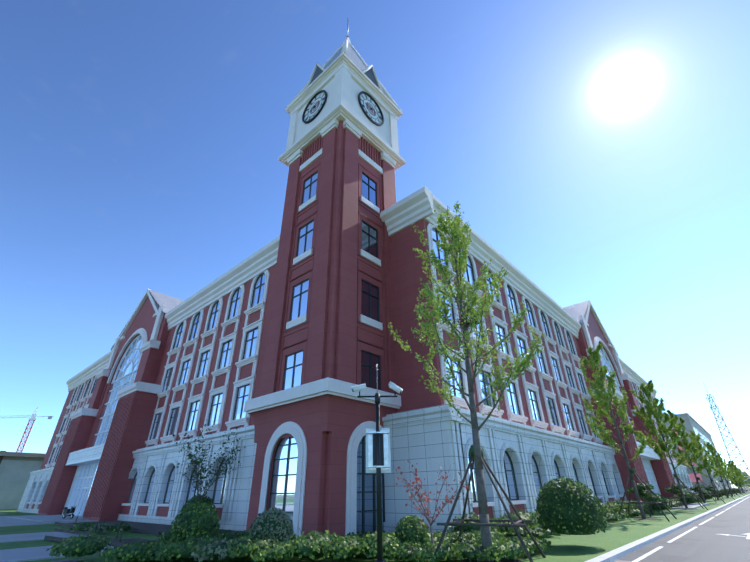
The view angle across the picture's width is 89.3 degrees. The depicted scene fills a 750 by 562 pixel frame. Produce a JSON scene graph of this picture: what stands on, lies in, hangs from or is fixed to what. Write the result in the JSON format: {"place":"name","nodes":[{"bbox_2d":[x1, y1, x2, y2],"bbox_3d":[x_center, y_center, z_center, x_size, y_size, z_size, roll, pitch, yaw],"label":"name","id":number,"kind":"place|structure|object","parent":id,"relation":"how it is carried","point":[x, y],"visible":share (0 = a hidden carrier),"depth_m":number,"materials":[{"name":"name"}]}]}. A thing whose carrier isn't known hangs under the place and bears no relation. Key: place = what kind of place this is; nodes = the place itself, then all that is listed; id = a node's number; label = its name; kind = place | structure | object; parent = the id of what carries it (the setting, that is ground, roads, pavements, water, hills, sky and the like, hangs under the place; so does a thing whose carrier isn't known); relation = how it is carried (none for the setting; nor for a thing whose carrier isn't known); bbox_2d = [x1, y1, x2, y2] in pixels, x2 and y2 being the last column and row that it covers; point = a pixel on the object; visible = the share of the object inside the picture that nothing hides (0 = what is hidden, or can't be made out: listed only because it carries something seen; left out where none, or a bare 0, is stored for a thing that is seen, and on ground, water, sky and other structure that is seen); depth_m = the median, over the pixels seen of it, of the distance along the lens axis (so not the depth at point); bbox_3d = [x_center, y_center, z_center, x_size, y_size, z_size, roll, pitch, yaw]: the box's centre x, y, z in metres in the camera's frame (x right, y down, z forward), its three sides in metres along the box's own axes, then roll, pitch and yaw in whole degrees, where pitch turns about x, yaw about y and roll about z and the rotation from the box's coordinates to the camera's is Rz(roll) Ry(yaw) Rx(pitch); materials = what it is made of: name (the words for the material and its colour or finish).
{"place":"outdoors","nodes":[
{"label":"outdoors","id":0,"kind":"place"},
{"bbox_2d":[0,488,749,561],"bbox_3d":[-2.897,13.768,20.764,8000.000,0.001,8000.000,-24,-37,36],"label":"lawn","id":1,"kind":"structure","parent":0,"point":[584,548],"depth_m":16.89,"materials":[{"name":"green plant"}]},
{"bbox_2d":[0,451,45,510],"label":"concrete building","id":2,"kind":"structure","parent":1,"relation":"on","point":[16,468],"depth_m":71.78,"materials":[{"name":"beige concrete"}]},
{"bbox_2d":[1,407,53,451],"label":"tower crane","id":3,"kind":"object","parent":1,"relation":"on","point":[33,418],"visible":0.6,"depth_m":243.59,"materials":[{"name":"metal"}]},
{"bbox_2d":[0,513,242,561],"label":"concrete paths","id":4,"kind":"structure","parent":1,"relation":"on","point":[28,553],"depth_m":20.28,"materials":[{"name":"concrete"}]},
{"bbox_2d":[62,506,75,518],"bbox_3d":[-29.389,22.208,36.432,1.750,1.032,0.600,-13,-32,21],"label":"scooter","id":5,"kind":"object","parent":4,"relation":"on","point":[66,512],"visible":1,"depth_m":36.37,"materials":[{"name":"black metal"}]},
{"bbox_2d":[6,236,279,530],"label":"wing","id":6,"kind":"structure","parent":1,"relation":"on","point":[190,365],"depth_m":36.43,"materials":[{"name":"red brick"},{"name":"glass"},{"name":"concrete"}]},
{"bbox_2d":[167,419,244,500],"bbox_3d":[-10.252,11.663,23.343,4.557,6.401,5.004,0,-29,-2],"label":"tree","id":7,"kind":"object","parent":1,"relation":"on","point":[196,475],"visible":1,"depth_m":23.46,"materials":[{"name":"green plant"}]},
{"bbox_2d":[244,21,405,537],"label":"clock tower","id":8,"kind":"structure","parent":1,"relation":"on","point":[329,341],"depth_m":24.25,"materials":[{"name":"red brick"}]},
{"bbox_2d":[351,381,402,561],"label":"cctv pole","id":9,"kind":"object","parent":1,"relation":"on","point":[378,457],"visible":1,"depth_m":10.98,"materials":[{"name":"grey metal"}]},
{"bbox_2d":[46,492,711,561],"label":"hedges","id":10,"kind":"object","parent":1,"relation":"on","point":[223,545],"visible":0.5,"depth_m":12.03,"materials":[{"name":"green plant"}]},
{"bbox_2d":[380,186,461,533],"bbox_3d":[2.360,3.288,23.991,5.090,21.300,1.540,-24,-37,36],"label":"building section","id":11,"kind":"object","parent":1,"relation":"on","point":[418,423],"depth_m":22.05,"materials":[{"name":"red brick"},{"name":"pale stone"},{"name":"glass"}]},
{"bbox_2d":[395,460,475,544],"bbox_3d":[1.672,7.416,12.513,2.345,2.913,3.064,23,-37,-36],"label":"maple tree","id":12,"kind":"object","parent":1,"relation":"on","point":[428,499],"visible":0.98,"depth_m":12.58,"materials":[{"name":"red plant"}]},
{"bbox_2d":[168,476,740,546],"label":"rounded bushes","id":13,"kind":"object","parent":1,"relation":"on","point":[568,506],"visible":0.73,"depth_m":13.94,"materials":[{"name":"green plant"}]},
{"bbox_2d":[388,201,545,561],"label":"ginkgo","id":14,"kind":"object","parent":1,"relation":"on","point":[458,238],"visible":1,"depth_m":14.07,"materials":[{"name":"green plant"}]},
{"bbox_2d":[424,194,709,518],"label":"wing","id":15,"kind":"structure","parent":1,"relation":"on","point":[535,433],"depth_m":33.17,"materials":[{"name":"red brick"},{"name":"pale stone"},{"name":"glass"}]},
{"bbox_2d":[578,344,676,521],"bbox_3d":[18.169,11.022,29.487,4.292,12.772,4.143,-24,-37,36],"label":"ginkgo","id":16,"kind":"object","parent":1,"relation":"on","point":[597,384],"visible":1,"depth_m":29.47,"materials":[{"name":"green plant"}]},
{"bbox_2d":[629,380,707,509],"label":"ginkgo","id":17,"kind":"object","parent":1,"relation":"on","point":[648,390],"visible":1,"depth_m":41.41,"materials":[{"name":"green plant"}]},
{"bbox_2d":[666,410,725,503],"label":"ginkgo","id":18,"kind":"object","parent":1,"relation":"on","point":[684,443],"visible":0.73,"depth_m":54.24,"materials":[{"name":"green plant"}]},
{"bbox_2d":[662,413,732,492],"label":"beige building","id":19,"kind":"structure","parent":1,"relation":"on","point":[695,426],"depth_m":108.92,"materials":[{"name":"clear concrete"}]},
{"bbox_2d":[688,430,734,499],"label":"ginkgo","id":20,"kind":"object","parent":1,"relation":"on","point":[711,462],"visible":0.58,"depth_m":66.61,"materials":[{"name":"green plant"}]},
{"bbox_2d":[705,442,740,497],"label":"ginkgo","id":21,"kind":"object","parent":1,"relation":"on","point":[709,446],"visible":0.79,"depth_m":80.06,"materials":[{"name":"green plant"}]},
{"bbox_2d":[708,447,743,495],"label":"ginkgo","id":22,"kind":"object","parent":1,"relation":"on","point":[722,462],"visible":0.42,"depth_m":93.10,"materials":[{"name":"green plant"}]},
{"bbox_2d":[705,387,749,491],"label":"telecom tower","id":23,"kind":"structure","parent":1,"relation":"on","point":[719,427],"depth_m":175.79,"materials":[{"name":"grey metal"}]},
{"bbox_2d":[721,458,746,494],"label":"ginkgo","id":24,"kind":"object","parent":1,"relation":"on","point":[728,475],"visible":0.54,"depth_m":106.48,"materials":[{"name":"green plant"}]},
{"bbox_2d":[727,461,744,492],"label":"ginkgo","id":25,"kind":"object","parent":1,"relation":"on","point":[731,469],"visible":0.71,"depth_m":121.25,"materials":[{"name":"green plant"}]},
{"bbox_2d":[728,460,743,492],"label":"ginkgo","id":26,"kind":"object","parent":1,"relation":"on","point":[735,469],"visible":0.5,"depth_m":135.69,"materials":[{"name":"green plant"}]},
{"bbox_2d":[726,464,749,491],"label":"trees","id":27,"kind":"object","parent":1,"relation":"on","point":[744,481],"visible":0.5,"depth_m":160.32,"materials":[{"name":"green plant"}]},
{"bbox_2d":[0,0,749,487],"label":"sky","id":28,"kind":"structure","parent":0,"point":[601,148],"materials":[{"name":"blue"}]},
{"bbox_2d":[613,495,749,561],"bbox_3d":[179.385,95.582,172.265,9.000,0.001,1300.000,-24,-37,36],"label":"road asphalt","id":29,"kind":"structure","parent":0,"point":[706,542],"depth_m":14.64,"materials":[{"name":"grey asphalt"}]},
{"bbox_2d":[585,494,749,561],"bbox_3d":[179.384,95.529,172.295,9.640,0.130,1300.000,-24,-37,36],"label":"road kerbs","id":30,"kind":"structure","parent":29,"relation":"on","point":[618,553],"depth_m":14.76,"materials":[{"name":"white concrete"}]},
{"bbox_2d":[614,496,749,561],"bbox_3d":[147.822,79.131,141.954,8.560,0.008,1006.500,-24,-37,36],"label":"road markings","id":31,"kind":"object","parent":29,"relation":"on","point":[660,547],"visible":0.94,"depth_m":15.95,"materials":[{"name":"paint"}]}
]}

